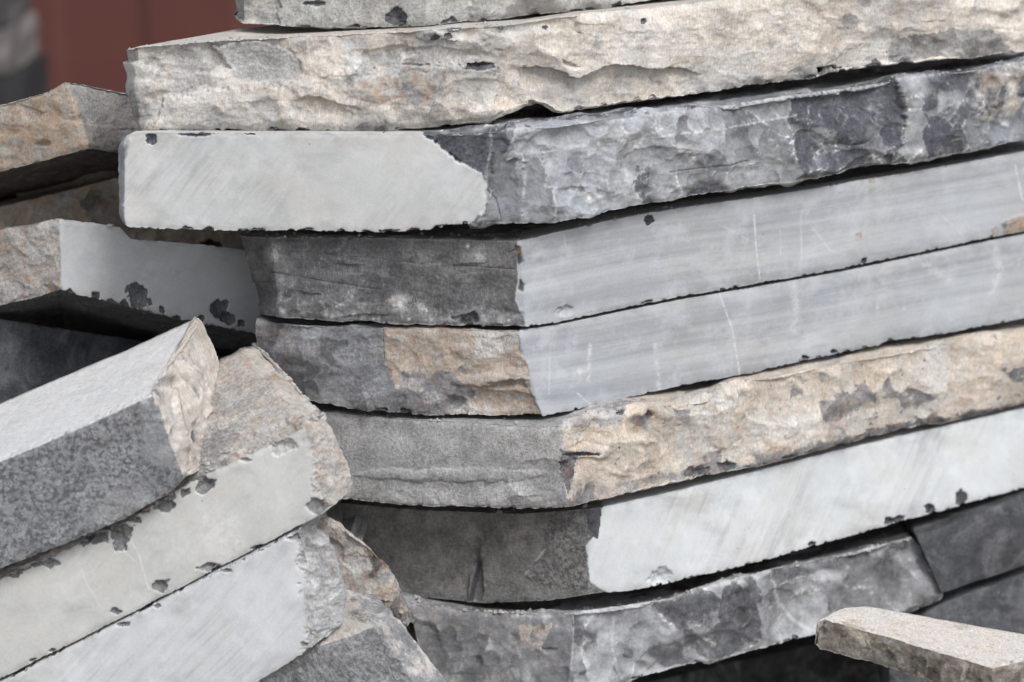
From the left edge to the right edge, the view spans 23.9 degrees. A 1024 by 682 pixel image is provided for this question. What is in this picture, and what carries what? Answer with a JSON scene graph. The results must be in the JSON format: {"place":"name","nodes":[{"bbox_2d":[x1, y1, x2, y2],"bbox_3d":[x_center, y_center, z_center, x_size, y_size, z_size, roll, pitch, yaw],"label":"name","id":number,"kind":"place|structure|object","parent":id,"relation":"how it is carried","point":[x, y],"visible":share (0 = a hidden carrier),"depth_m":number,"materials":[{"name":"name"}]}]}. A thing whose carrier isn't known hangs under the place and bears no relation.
{"place":"outdoors","nodes":[
{"label":"outdoors","id":0,"kind":"place"},
{"bbox_2d":[29,0,268,92],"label":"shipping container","id":1,"kind":"object","parent":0,"point":[87,42],"visible":0.03,"depth_m":9.06,"materials":[{"name":"red metal"}]},
{"label":"ground","id":2,"kind":"structure","parent":0,"visible":0},
{"bbox_2d":[0,53,48,104],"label":"rock","id":3,"kind":"object","parent":2,"relation":"on","point":[30,78],"visible":0.24,"depth_m":7.59,"materials":[{"name":"grey stone"}]},
{"bbox_2d":[0,11,39,73],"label":"rock","id":4,"kind":"object","parent":3,"relation":"on","point":[19,45],"visible":0.84,"depth_m":7.59,"materials":[{"name":"grey stone"}]},
{"bbox_2d":[0,0,30,27],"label":"rock","id":5,"kind":"object","parent":4,"relation":"on","point":[12,11],"visible":1,"depth_m":7.56,"materials":[{"name":"grey stone"}]},
{"bbox_2d":[0,319,224,402],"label":"stone slab","id":6,"kind":"object","parent":2,"relation":"on","point":[33,356],"depth_m":3.35,"materials":[{"name":"stone"}]},
{"bbox_2d":[0,218,259,355],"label":"stone slab","id":7,"kind":"object","parent":6,"relation":"on","point":[96,278],"depth_m":3.25,"materials":[{"name":"grey stone"}]},
{"bbox_2d":[0,175,243,249],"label":"stone slab","id":8,"kind":"object","parent":7,"relation":"on","point":[96,201],"depth_m":3.52,"materials":[{"name":"grey stone"}]},
{"bbox_2d":[0,82,140,201],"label":"stone slab","id":9,"kind":"object","parent":8,"relation":"on","point":[64,134],"depth_m":3.23,"materials":[{"name":"beige stone"}]},
{"bbox_2d":[258,590,445,681],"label":"stone slab","id":10,"kind":"object","parent":2,"relation":"on","point":[382,645],"depth_m":3.02,"materials":[{"name":"grey stone"}]},
{"bbox_2d":[317,517,417,642],"bbox_3d":[-0.204,0.374,3.295,0.162,0.422,0.388,1,17,4],"label":"stone slab","id":11,"kind":"object","parent":10,"relation":"on","point":[365,569],"depth_m":3.10,"materials":[{"name":"beige stone"}]},
{"bbox_2d":[0,499,366,681],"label":"stone slab","id":12,"kind":"object","parent":11,"relation":"on","point":[257,613],"depth_m":2.97,"materials":[{"name":"grey stone"}]},
{"bbox_2d":[0,343,352,677],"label":"stone slab","id":13,"kind":"object","parent":12,"relation":"on","point":[241,503],"depth_m":2.94,"materials":[{"name":"grey stone"}]},
{"bbox_2d":[0,316,218,567],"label":"stone slab","id":14,"kind":"object","parent":13,"relation":"on","point":[128,456],"depth_m":2.89,"materials":[{"name":"grey stone"}]},
{"bbox_2d":[631,635,879,681],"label":"stone slab","id":15,"kind":"object","parent":2,"relation":"on","point":[804,659],"depth_m":3.82,"materials":[{"name":"stone"}]},
{"bbox_2d":[878,566,1023,681],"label":"stone slab","id":16,"kind":"object","parent":15,"relation":"on","point":[995,602],"depth_m":3.64,"materials":[{"name":"stone"}]},
{"bbox_2d":[402,520,942,681],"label":"stone slab","id":17,"kind":"object","parent":16,"relation":"on","point":[748,608],"depth_m":3.34,"materials":[{"name":"grey stone"}]},
{"bbox_2d":[340,403,1023,602],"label":"stone slab","id":18,"kind":"object","parent":17,"relation":"on","point":[681,530],"depth_m":3.33,"materials":[{"name":"white stone"}]},
{"bbox_2d":[28,1,1016,673],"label":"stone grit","id":19,"kind":"object","parent":18,"relation":"on","point":[302,417],"visible":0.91,"depth_m":3.14,"materials":[{"name":"black stone"}]},
{"bbox_2d":[310,318,1023,508],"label":"stone slab","id":20,"kind":"object","parent":18,"relation":"on","point":[647,440],"depth_m":3.24,"materials":[{"name":"beige stone"}]},
{"bbox_2d":[255,231,1023,415],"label":"stone slab","id":21,"kind":"object","parent":20,"relation":"on","point":[541,369],"depth_m":3.22,"materials":[{"name":"grey stone"}]},
{"bbox_2d":[239,140,1023,326],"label":"stone slab","id":22,"kind":"object","parent":21,"relation":"on","point":[566,270],"depth_m":3.19,"materials":[{"name":"stone"}]},
{"bbox_2d":[118,52,1023,232],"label":"stone slab","id":23,"kind":"object","parent":22,"relation":"on","point":[561,167],"depth_m":3.07,"materials":[{"name":"grey stone"}]},
{"bbox_2d":[123,0,1023,130],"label":"stone slab","id":24,"kind":"object","parent":23,"relation":"on","point":[370,79],"depth_m":3.08,"materials":[{"name":"beige stone"}]},
{"bbox_2d":[233,0,649,29],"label":"stone slab","id":25,"kind":"object","parent":24,"relation":"on","point":[345,14],"depth_m":3.06,"materials":[{"name":"grey stone"}]},
{"bbox_2d":[815,606,1023,681],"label":"stone slab","id":26,"kind":"object","parent":17,"relation":"on","point":[929,648],"depth_m":3.09,"materials":[{"name":"beige stone"}]},
{"bbox_2d":[905,488,1023,592],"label":"stone slab","id":27,"kind":"object","parent":16,"relation":"on","point":[967,543],"depth_m":3.59,"materials":[{"name":"stone"}]}
]}

